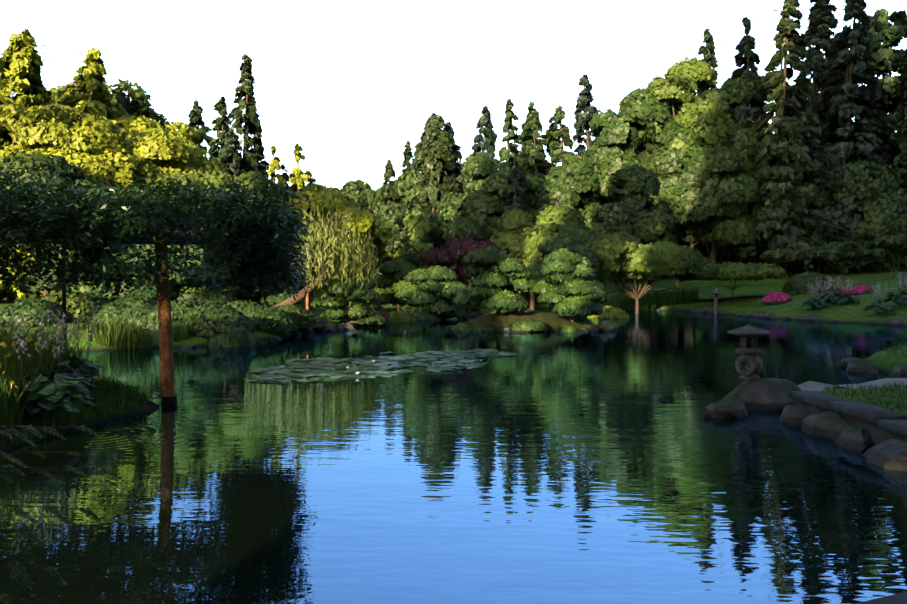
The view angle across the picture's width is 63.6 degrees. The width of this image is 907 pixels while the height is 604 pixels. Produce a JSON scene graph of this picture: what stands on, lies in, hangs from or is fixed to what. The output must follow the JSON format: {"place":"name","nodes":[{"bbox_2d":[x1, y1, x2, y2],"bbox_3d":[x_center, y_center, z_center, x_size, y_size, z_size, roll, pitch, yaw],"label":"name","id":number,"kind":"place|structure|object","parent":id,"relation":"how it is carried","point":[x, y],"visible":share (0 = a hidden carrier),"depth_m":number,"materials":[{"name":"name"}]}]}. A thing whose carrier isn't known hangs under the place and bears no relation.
{"place":"outdoors","nodes":[
{"label":"outdoors","id":0,"kind":"place"},
{"bbox_2d":[0,308,906,603],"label":"pond water","id":1,"kind":"structure","parent":0,"point":[586,466],"depth_m":7.35,"materials":[{"name":"blue liquid"}]},
{"bbox_2d":[244,348,516,382],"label":"lily pads","id":2,"kind":"object","parent":1,"relation":"on","point":[329,369],"visible":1,"depth_m":17.96,"materials":[{"name":"green plant"}]},
{"bbox_2d":[704,400,747,418],"bbox_3d":[4.157,1.648,11.107,0.762,0.306,0.486,0,1,2],"label":"flat rock","id":3,"kind":"object","parent":1,"relation":"in","point":[726,409],"visible":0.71,"depth_m":10.97,"materials":[{"name":"stone"}]},
{"bbox_2d":[0,271,906,451],"bbox_3d":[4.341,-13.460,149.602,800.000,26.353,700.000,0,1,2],"label":"grassy bank","id":4,"kind":"structure","parent":0,"point":[756,292],"depth_m":40.40,"materials":[{"name":"green plant"}]},
{"bbox_2d":[0,362,41,441],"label":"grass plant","id":5,"kind":"object","parent":4,"relation":"on","point":[10,412],"depth_m":9.21,"materials":[{"name":"green plant"}]},
{"bbox_2d":[0,103,52,303],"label":"conifer tree","id":6,"kind":"object","parent":4,"relation":"on","point":[12,113],"visible":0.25,"depth_m":40.91,"materials":[{"name":"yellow plant"}]},
{"bbox_2d":[0,333,58,393],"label":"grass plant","id":7,"kind":"object","parent":4,"relation":"on","point":[7,361],"depth_m":10.42,"materials":[{"name":"green plant"}]},
{"bbox_2d":[0,28,62,119],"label":"conifer tree","id":8,"kind":"object","parent":4,"relation":"on","point":[23,63],"visible":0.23,"depth_m":56.58,"materials":[{"name":"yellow plant"}]},
{"bbox_2d":[0,299,69,327],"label":"bank shrub","id":9,"kind":"object","parent":4,"relation":"on","point":[23,312],"visible":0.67,"depth_m":27.24,"materials":[{"name":"green plant"}]},
{"bbox_2d":[0,94,70,300],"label":"conifer tree","id":10,"kind":"object","parent":4,"relation":"on","point":[26,101],"visible":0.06,"depth_m":42.90,"materials":[{"name":"yellow plant"}]},
{"bbox_2d":[0,317,93,371],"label":"iris plant","id":11,"kind":"object","parent":4,"relation":"on","point":[5,337],"visible":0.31,"depth_m":12.62,"materials":[{"name":"green plant"}]},
{"bbox_2d":[6,306,98,413],"bbox_3d":[-5.591,0.756,9.948,1.334,1.418,1.242,0,1,2],"label":"hosta plant","id":12,"kind":"object","parent":4,"relation":"on","point":[62,391],"visible":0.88,"depth_m":9.81,"materials":[{"name":"green plant"}]},
{"bbox_2d":[0,151,118,295],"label":"tree","id":13,"kind":"object","parent":4,"relation":"on","point":[45,163],"visible":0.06,"depth_m":33.84,"materials":[{"name":"green plant"}]},
{"bbox_2d":[0,425,121,603],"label":"conifer branches","id":14,"kind":"object","parent":4,"relation":"on","point":[19,568],"visible":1,"depth_m":3.27,"materials":[{"name":"green plant"}]},
{"bbox_2d":[28,310,100,394],"bbox_3d":[-5.972,0.752,11.063,1.150,1.270,1.001,-1,1,-33],"label":"hosta plant","id":15,"kind":"object","parent":4,"relation":"on","point":[74,374],"visible":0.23,"depth_m":11.01,"materials":[{"name":"green plant"}]},
{"bbox_2d":[0,103,132,290],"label":"broadleaf tree","id":16,"kind":"object","parent":4,"relation":"on","point":[90,137],"visible":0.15,"depth_m":37.51,"materials":[{"name":"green plant"}]},
{"bbox_2d":[38,290,102,322],"bbox_3d":[-15.534,0.160,29.416,3.230,1.380,2.778,0,1,2],"label":"bank shrub","id":17,"kind":"object","parent":4,"relation":"on","point":[79,304],"visible":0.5,"depth_m":28.69,"materials":[{"name":"green plant"}]},
{"bbox_2d":[21,243,127,295],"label":"pine tree","id":18,"kind":"object","parent":4,"relation":"on","point":[88,289],"visible":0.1,"depth_m":32.35,"materials":[{"name":"green plant"}]},
{"bbox_2d":[0,371,149,446],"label":"grass cover","id":19,"kind":"object","parent":4,"relation":"on","point":[104,385],"visible":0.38,"depth_m":10.95,"materials":[{"name":"green plant"}]},
{"bbox_2d":[52,317,103,379],"bbox_3d":[-6.540,0.802,12.556,1.123,1.104,1.032,0,1,2],"label":"hosta plant","id":20,"kind":"object","parent":4,"relation":"on","point":[86,366],"visible":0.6,"depth_m":12.48,"materials":[{"name":"green plant"}]},
{"bbox_2d":[55,48,114,122],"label":"conifer tree","id":21,"kind":"object","parent":4,"relation":"on","point":[93,71],"visible":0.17,"depth_m":64.04,"materials":[{"name":"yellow plant"}]},
{"bbox_2d":[25,146,163,197],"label":"broadleaf tree","id":22,"kind":"object","parent":4,"relation":"on","point":[131,169],"visible":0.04,"depth_m":38.32,"materials":[{"name":"yellow plant"}]},
{"bbox_2d":[1,222,208,404],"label":"pergola frame","id":23,"kind":"object","parent":4,"relation":"on","point":[168,396],"visible":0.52,"depth_m":12.20,"materials":[{"name":"brown wood"}]},
{"bbox_2d":[0,167,315,303],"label":"vine canopy","id":24,"kind":"object","parent":23,"relation":"attached to","point":[255,240],"visible":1,"depth_m":11.30,"materials":[{"name":"green plant"}]},
{"bbox_2d":[81,302,132,327],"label":"bank shrub","id":25,"kind":"object","parent":4,"relation":"on","point":[115,308],"visible":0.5,"depth_m":26.75,"materials":[{"name":"green plant"}]},
{"bbox_2d":[49,78,170,127],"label":"broadleaf tree","id":26,"kind":"object","parent":4,"relation":"on","point":[139,104],"visible":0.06,"depth_m":78.54,"materials":[{"name":"green plant"}]},
{"bbox_2d":[86,312,157,349],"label":"ornamental grass","id":27,"kind":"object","parent":4,"relation":"on","point":[124,334],"depth_m":23.06,"materials":[{"name":"green plant"}]},
{"bbox_2d":[70,100,200,151],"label":"broadleaf tree","id":28,"kind":"object","parent":4,"relation":"on","point":[188,134],"visible":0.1,"depth_m":68.40,"materials":[{"name":"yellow plant"}]},
{"bbox_2d":[94,240,244,305],"bbox_3d":[-13.161,-1.541,34.200,7.121,4.864,5.943,0,1,-20],"label":"pine tree","id":29,"kind":"object","parent":4,"relation":"on","point":[222,297],"visible":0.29,"depth_m":32.46,"materials":[{"name":"green plant"}]},
{"bbox_2d":[123,128,224,177],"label":"broadleaf tree","id":30,"kind":"object","parent":4,"relation":"on","point":[169,153],"visible":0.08,"depth_m":47.70,"materials":[{"name":"yellow plant"}]},
{"bbox_2d":[147,299,202,331],"bbox_3d":[-9.925,0.485,26.459,2.833,1.237,2.392,0,1,2],"label":"bank shrub","id":31,"kind":"object","parent":4,"relation":"on","point":[180,309],"visible":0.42,"depth_m":25.69,"materials":[{"name":"green plant"}]},
{"bbox_2d":[190,100,213,156],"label":"conifer tree","id":32,"kind":"object","parent":4,"relation":"on","point":[196,119],"visible":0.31,"depth_m":76.13,"materials":[{"name":"green plant"}]},
{"bbox_2d":[137,170,289,213],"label":"tree","id":33,"kind":"object","parent":4,"relation":"on","point":[214,177],"visible":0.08,"depth_m":39.94,"materials":[{"name":"green plant"}]},
{"bbox_2d":[178,304,253,337],"bbox_3d":[-8.317,0.636,25.413,2.753,1.174,2.336,0,1,2],"label":"bank shrub","id":34,"kind":"object","parent":4,"relation":"on","point":[208,320],"visible":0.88,"depth_m":24.71,"materials":[{"name":"green plant"}]},
{"bbox_2d":[207,96,244,172],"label":"conifer tree","id":35,"kind":"object","parent":4,"relation":"on","point":[215,148],"visible":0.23,"depth_m":71.88,"materials":[{"name":"green plant"}]},
{"bbox_2d":[219,129,242,180],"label":"conifer tree","id":36,"kind":"object","parent":4,"relation":"on","point":[229,166],"visible":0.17,"depth_m":60.16,"materials":[{"name":"green plant"}]},
{"bbox_2d":[207,325,259,346],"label":"bank shrub","id":37,"kind":"object","parent":4,"relation":"on","point":[233,336],"visible":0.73,"depth_m":24.04,"materials":[{"name":"green plant"}]},
{"bbox_2d":[208,53,269,176],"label":"conifer tree","id":38,"kind":"object","parent":4,"relation":"on","point":[249,118],"visible":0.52,"depth_m":80.17,"materials":[{"name":"green plant"}]},
{"bbox_2d":[242,303,296,332],"bbox_3d":[-7.462,0.623,28.680,2.683,1.174,2.290,0,1,2],"label":"bank shrub","id":39,"kind":"object","parent":4,"relation":"on","point":[265,318],"visible":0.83,"depth_m":28.01,"materials":[{"name":"green plant"}]},
{"bbox_2d":[278,304,316,328],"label":"bank shrub","id":40,"kind":"object","parent":4,"relation":"on","point":[302,317],"visible":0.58,"depth_m":30.16,"materials":[{"name":"green plant"}]},
{"bbox_2d":[288,143,339,297],"bbox_3d":[-11.831,-6.108,59.039,5.922,12.953,6.293,0,1,22],"label":"conifer tree","id":41,"kind":"object","parent":4,"relation":"on","point":[298,178],"visible":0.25,"depth_m":57.66,"materials":[{"name":"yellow plant"}]},
{"bbox_2d":[274,206,378,310],"bbox_3d":[-6.403,-1.243,31.684,6.382,5.822,5.054,0,1,2],"label":"willow tree","id":42,"kind":"object","parent":4,"relation":"on","point":[321,244],"visible":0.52,"depth_m":31.10,"materials":[{"name":"green plant"}]},
{"bbox_2d":[288,189,381,310],"bbox_3d":[-8.070,-3.041,43.588,7.572,7.622,7.087,0,1,2],"label":"tree","id":43,"kind":"object","parent":4,"relation":"on","point":[326,201],"visible":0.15,"depth_m":42.87,"materials":[{"name":"green plant"}]},
{"bbox_2d":[311,276,384,324],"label":"pine tree","id":44,"kind":"object","parent":4,"relation":"on","point":[336,304],"visible":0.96,"depth_m":35.42,"materials":[{"name":"green plant"}]},
{"bbox_2d":[328,227,418,279],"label":"broadleaf tree","id":45,"kind":"object","parent":4,"relation":"on","point":[382,242],"visible":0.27,"depth_m":70.22,"materials":[{"name":"green plant"}]},
{"bbox_2d":[347,184,401,266],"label":"broadleaf tree","id":46,"kind":"object","parent":4,"relation":"on","point":[370,199],"visible":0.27,"depth_m":99.75,"materials":[{"name":"green plant"}]},
{"bbox_2d":[373,159,398,287],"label":"conifer tree","id":47,"kind":"object","parent":4,"relation":"on","point":[392,204],"visible":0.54,"depth_m":98.24,"materials":[{"name":"green plant"}]},
{"bbox_2d":[355,258,421,306],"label":"pine tree","id":48,"kind":"object","parent":4,"relation":"on","point":[392,281],"visible":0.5,"depth_m":49.12,"materials":[{"name":"green plant"}]},
{"bbox_2d":[372,214,422,305],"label":"conifer tree","id":49,"kind":"object","parent":4,"relation":"on","point":[405,252],"visible":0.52,"depth_m":59.65,"materials":[{"name":"green plant"}]},
{"bbox_2d":[382,164,431,229],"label":"broadleaf tree","id":50,"kind":"object","parent":4,"relation":"on","point":[409,184],"visible":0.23,"depth_m":94.52,"materials":[{"name":"green plant"}]},
{"bbox_2d":[370,205,466,288],"bbox_3d":[-2.710,-3.841,61.788,8.462,8.896,6.127,1,1,24],"label":"broadleaf tree","id":51,"kind":"object","parent":4,"relation":"on","point":[417,230],"visible":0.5,"depth_m":60.88,"materials":[{"name":"green plant"}]},
{"bbox_2d":[394,265,468,319],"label":"pine tree","id":52,"kind":"object","parent":4,"relation":"on","point":[436,291],"visible":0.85,"depth_m":44.83,"materials":[{"name":"green plant"}]},
{"bbox_2d":[410,113,462,213],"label":"conifer tree","id":53,"kind":"object","parent":4,"relation":"on","point":[435,153],"visible":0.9,"depth_m":87.94,"materials":[{"name":"green plant"}]},
{"bbox_2d":[400,212,488,254],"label":"broadleaf tree","id":54,"kind":"object","parent":4,"relation":"on","point":[461,227],"visible":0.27,"depth_m":63.79,"materials":[{"name":"green plant"}]},
{"bbox_2d":[418,236,506,311],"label":"broadleaf tree","id":55,"kind":"object","parent":4,"relation":"on","point":[450,253],"visible":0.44,"depth_m":55.81,"materials":[{"name":"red plant"}]},
{"bbox_2d":[435,152,495,286],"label":"broadleaf tree","id":56,"kind":"object","parent":4,"relation":"on","point":[451,205],"visible":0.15,"depth_m":74.09,"materials":[{"name":"green plant"}]},
{"bbox_2d":[443,106,499,225],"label":"conifer tree","id":57,"kind":"object","parent":4,"relation":"on","point":[488,141],"visible":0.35,"depth_m":84.60,"materials":[{"name":"green plant"}]},
{"bbox_2d":[452,245,537,315],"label":"pine tree","id":58,"kind":"object","parent":4,"relation":"on","point":[492,269],"visible":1,"depth_m":32.89,"materials":[{"name":"green plant"}]},
{"bbox_2d":[461,189,535,241],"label":"broadleaf tree","id":59,"kind":"object","parent":4,"relation":"on","point":[477,202],"visible":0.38,"depth_m":70.75,"materials":[{"name":"green plant"}]},
{"bbox_2d":[463,157,538,218],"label":"broadleaf tree","id":60,"kind":"object","parent":4,"relation":"on","point":[486,178],"visible":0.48,"depth_m":71.30,"materials":[{"name":"green plant"}]},
{"bbox_2d":[496,98,529,194],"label":"conifer tree","id":61,"kind":"object","parent":4,"relation":"on","point":[504,154],"visible":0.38,"depth_m":81.10,"materials":[{"name":"green plant"}]},
{"bbox_2d":[501,145,538,299],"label":"conifer tree","id":62,"kind":"object","parent":4,"relation":"on","point":[512,200],"visible":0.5,"depth_m":69.02,"materials":[{"name":"green plant"}]},
{"bbox_2d":[517,111,550,200],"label":"conifer tree","id":63,"kind":"object","parent":4,"relation":"on","point":[536,152],"visible":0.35,"depth_m":79.89,"materials":[{"name":"green plant"}]},
{"bbox_2d":[490,203,586,309],"bbox_3d":[6.420,-3.199,61.602,9.320,9.947,7.518,0,1,2],"label":"broadleaf tree","id":64,"kind":"object","parent":4,"relation":"on","point":[515,225],"visible":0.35,"depth_m":59.38,"materials":[{"name":"green plant"}]},
{"bbox_2d":[518,229,600,307],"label":"broadleaf tree","id":65,"kind":"object","parent":4,"relation":"on","point":[570,240],"visible":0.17,"depth_m":50.28,"materials":[{"name":"green plant"}]},
{"bbox_2d":[543,105,578,179],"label":"conifer tree","id":66,"kind":"object","parent":4,"relation":"on","point":[556,152],"visible":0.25,"depth_m":81.58,"materials":[{"name":"green plant"}]},
{"bbox_2d":[524,154,600,219],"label":"broadleaf tree","id":67,"kind":"object","parent":4,"relation":"on","point":[575,183],"visible":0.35,"depth_m":71.42,"materials":[{"name":"green plant"}]},
{"bbox_2d":[529,248,609,321],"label":"pine tree","id":68,"kind":"object","parent":4,"relation":"on","point":[578,291],"visible":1,"depth_m":32.59,"materials":[{"name":"green plant"}]},
{"bbox_2d":[517,222,641,281],"bbox_3d":[9.692,-2.146,56.264,11.811,8.060,9.100,-1,1,-33],"label":"broadleaf tree","id":69,"kind":"object","parent":4,"relation":"on","point":[535,236],"visible":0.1,"depth_m":55.28,"materials":[{"name":"green plant"}]},
{"bbox_2d":[572,74,611,201],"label":"conifer tree","id":70,"kind":"object","parent":4,"relation":"on","point":[584,100],"visible":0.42,"depth_m":93.25,"materials":[{"name":"green plant"}]},
{"bbox_2d":[583,100,655,205],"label":"broadleaf tree","id":71,"kind":"object","parent":4,"relation":"on","point":[614,148],"visible":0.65,"depth_m":85.27,"materials":[{"name":"green plant"}]},
{"bbox_2d":[579,164,677,294],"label":"broadleaf tree","id":72,"kind":"object","parent":4,"relation":"on","point":[634,214],"visible":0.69,"depth_m":66.29,"materials":[{"name":"green plant"}]},
{"bbox_2d":[592,157,685,224],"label":"broadleaf tree","id":73,"kind":"object","parent":4,"relation":"on","point":[668,197],"visible":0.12,"depth_m":83.84,"materials":[{"name":"green plant"}]},
{"bbox_2d":[590,237,704,313],"bbox_3d":[13.512,-1.341,53.277,9.472,6.578,8.999,0,1,2],"label":"broadleaf tree","id":74,"kind":"object","parent":4,"relation":"on","point":[621,257],"visible":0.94,"depth_m":50.56,"materials":[{"name":"green plant"}]},
{"bbox_2d":[612,287,698,309],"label":"reeds","id":75,"kind":"object","parent":4,"relation":"on","point":[654,300],"visible":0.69,"depth_m":61.24,"materials":[{"name":"green plant"}]},
{"bbox_2d":[618,87,705,279],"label":"broadleaf tree","id":76,"kind":"object","parent":4,"relation":"on","point":[662,112],"visible":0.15,"depth_m":87.21,"materials":[{"name":"green plant"}]},
{"bbox_2d":[646,124,724,279],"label":"broadleaf tree","id":77,"kind":"object","parent":4,"relation":"on","point":[670,160],"visible":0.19,"depth_m":84.25,"materials":[{"name":"green plant"}]},
{"bbox_2d":[637,56,747,246],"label":"broadleaf tree","id":78,"kind":"object","parent":4,"relation":"on","point":[689,78],"visible":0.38,"depth_m":88.28,"materials":[{"name":"green plant"}]},
{"bbox_2d":[650,141,754,248],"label":"broadleaf tree","id":79,"kind":"object","parent":4,"relation":"on","point":[698,214],"visible":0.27,"depth_m":83.90,"materials":[{"name":"green plant"}]},
{"bbox_2d":[698,28,726,249],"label":"conifer tree","id":80,"kind":"object","parent":4,"relation":"on","point":[710,57],"visible":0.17,"depth_m":94.92,"materials":[{"name":"green plant"}]},
{"bbox_2d":[672,192,758,259],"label":"broadleaf tree","id":81,"kind":"object","parent":4,"relation":"on","point":[727,230],"visible":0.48,"depth_m":84.41,"materials":[{"name":"green plant"}]},
{"bbox_2d":[673,150,762,263],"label":"broadleaf tree","id":82,"kind":"object","parent":4,"relation":"on","point":[691,180],"visible":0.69,"depth_m":82.60,"materials":[{"name":"green plant"}]},
{"bbox_2d":[698,73,773,264],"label":"broadleaf tree","id":83,"kind":"object","parent":4,"relation":"on","point":[725,95],"visible":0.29,"depth_m":88.82,"materials":[{"name":"green plant"}]},
{"bbox_2d":[695,261,784,302],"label":"lawn tree","id":84,"kind":"object","parent":4,"relation":"on","point":[741,271],"visible":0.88,"depth_m":55.51,"materials":[{"name":"green plant"}]},
{"bbox_2d":[716,17,768,263],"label":"conifer tree","id":85,"kind":"object","parent":4,"relation":"on","point":[746,45],"visible":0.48,"depth_m":89.47,"materials":[{"name":"green plant"}]},
{"bbox_2d":[719,377,800,410],"bbox_3d":[5.003,1.531,12.130,1.720,0.609,1.117,0,1,2],"label":"rock","id":86,"kind":"object","parent":4,"relation":"on","point":[767,394],"visible":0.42,"depth_m":11.80,"materials":[{"name":"stone"}]},
{"bbox_2d":[728,324,770,379],"bbox_3d":[4.881,0.819,12.089,0.678,0.906,0.678,0,1,2],"label":"stone lantern","id":87,"kind":"object","parent":86,"relation":"on","point":[749,334],"visible":1,"depth_m":11.99,"materials":[{"name":"stone"}]},
{"bbox_2d":[746,151,814,262],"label":"broadleaf tree","id":88,"kind":"object","parent":4,"relation":"on","point":[767,199],"visible":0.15,"depth_m":83.52,"materials":[{"name":"green plant"}]},
{"bbox_2d":[760,248,812,282],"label":"lawn tree","id":89,"kind":"object","parent":4,"relation":"on","point":[783,256],"visible":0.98,"depth_m":67.59,"materials":[{"name":"green plant"}]},
{"bbox_2d":[733,0,874,277],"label":"conifer tree","id":90,"kind":"object","parent":4,"relation":"on","point":[779,148],"visible":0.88,"depth_m":82.28,"materials":[{"name":"green plant"}]},
{"bbox_2d":[782,271,836,295],"bbox_3d":[27.395,-1.387,56.076,4.245,1.979,3.832,0,1,2],"label":"mugo shrub","id":91,"kind":"object","parent":4,"relation":"on","point":[796,285],"visible":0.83,"depth_m":55.09,"materials":[{"name":"green plant"}]},
{"bbox_2d":[784,0,845,145],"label":"conifer tree","id":92,"kind":"object","parent":4,"relation":"on","point":[822,19],"visible":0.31,"depth_m":91.63,"materials":[{"name":"green plant"}]},
{"bbox_2d":[801,412,850,439],"bbox_3d":[4.976,1.657,9.761,0.509,0.436,1.045,0,1,-19],"label":"rock","id":93,"kind":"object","parent":4,"relation":"on","point":[831,425],"depth_m":9.57,"materials":[{"name":"stone"}]},
{"bbox_2d":[761,157,906,273],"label":"broadleaf tree","id":94,"kind":"object","parent":4,"relation":"on","point":[865,187],"visible":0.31,"depth_m":80.60,"materials":[{"name":"green plant"}]},
{"bbox_2d":[779,0,896,274],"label":"conifer tree","id":95,"kind":"object","parent":4,"relation":"on","point":[850,99],"visible":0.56,"depth_m":83.05,"materials":[{"name":"green plant"}]},
{"bbox_2d":[801,240,892,286],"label":"lawn tree","id":96,"kind":"object","parent":4,"relation":"on","point":[849,251],"visible":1,"depth_m":61.06,"materials":[{"name":"green plant"}]},
{"bbox_2d":[788,391,906,603],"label":"stone edging","id":97,"kind":"object","parent":4,"relation":"on","point":[879,424],"visible":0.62,"depth_m":9.08,"materials":[{"name":"stone"}]},
{"bbox_2d":[797,378,906,391],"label":"stone path","id":98,"kind":"structure","parent":4,"relation":"on","point":[811,386],"depth_m":12.62,"materials":[{"name":"grey stone"}]},
{"bbox_2d":[834,425,872,451],"bbox_3d":[4.921,1.696,9.048,0.500,0.322,0.736,1,1,25],"label":"rock","id":99,"kind":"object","parent":4,"relation":"on","point":[857,438],"depth_m":8.91,"materials":[{"name":"stone"}]},
{"bbox_2d":[803,187,906,273],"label":"broadleaf tree","id":100,"kind":"object","parent":4,"relation":"on","point":[880,211],"visible":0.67,"depth_m":79.88,"materials":[{"name":"green plant"}]},
{"bbox_2d":[822,383,906,412],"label":"grass tufts","id":101,"kind":"object","parent":4,"relation":"on","point":[878,398],"visible":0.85,"depth_m":11.13,"materials":[{"name":"green plant"}]},
{"bbox_2d":[844,8,906,269],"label":"conifer tree","id":102,"kind":"object","parent":4,"relation":"on","point":[888,36],"visible":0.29,"depth_m":88.56,"materials":[{"name":"green plant"}]},
{"bbox_2d":[847,250,906,272],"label":"understory shrub","id":103,"kind":"object","parent":4,"relation":"on","point":[886,264],"visible":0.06,"depth_m":84.87,"materials":[{"name":"green plant"}]},
{"bbox_2d":[863,439,906,470],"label":"rock","id":104,"kind":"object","parent":4,"relation":"on","point":[890,454],"depth_m":8.01,"materials":[{"name":"stone"}]},
{"bbox_2d":[864,232,906,277],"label":"lawn tree","id":105,"kind":"object","parent":4,"relation":"on","point":[897,242],"visible":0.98,"depth_m":69.21,"materials":[{"name":"green plant"}]},
{"bbox_2d":[888,36,906,188],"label":"conifer tree","id":106,"kind":"object","parent":4,"relation":"on","point":[899,161],"visible":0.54,"depth_m":84.71,"materials":[{"name":"green plant"}]},
{"bbox_2d":[0,0,906,189],"label":"sky","id":107,"kind":"structure","parent":0,"point":[349,82],"materials":[{"name":"white"}]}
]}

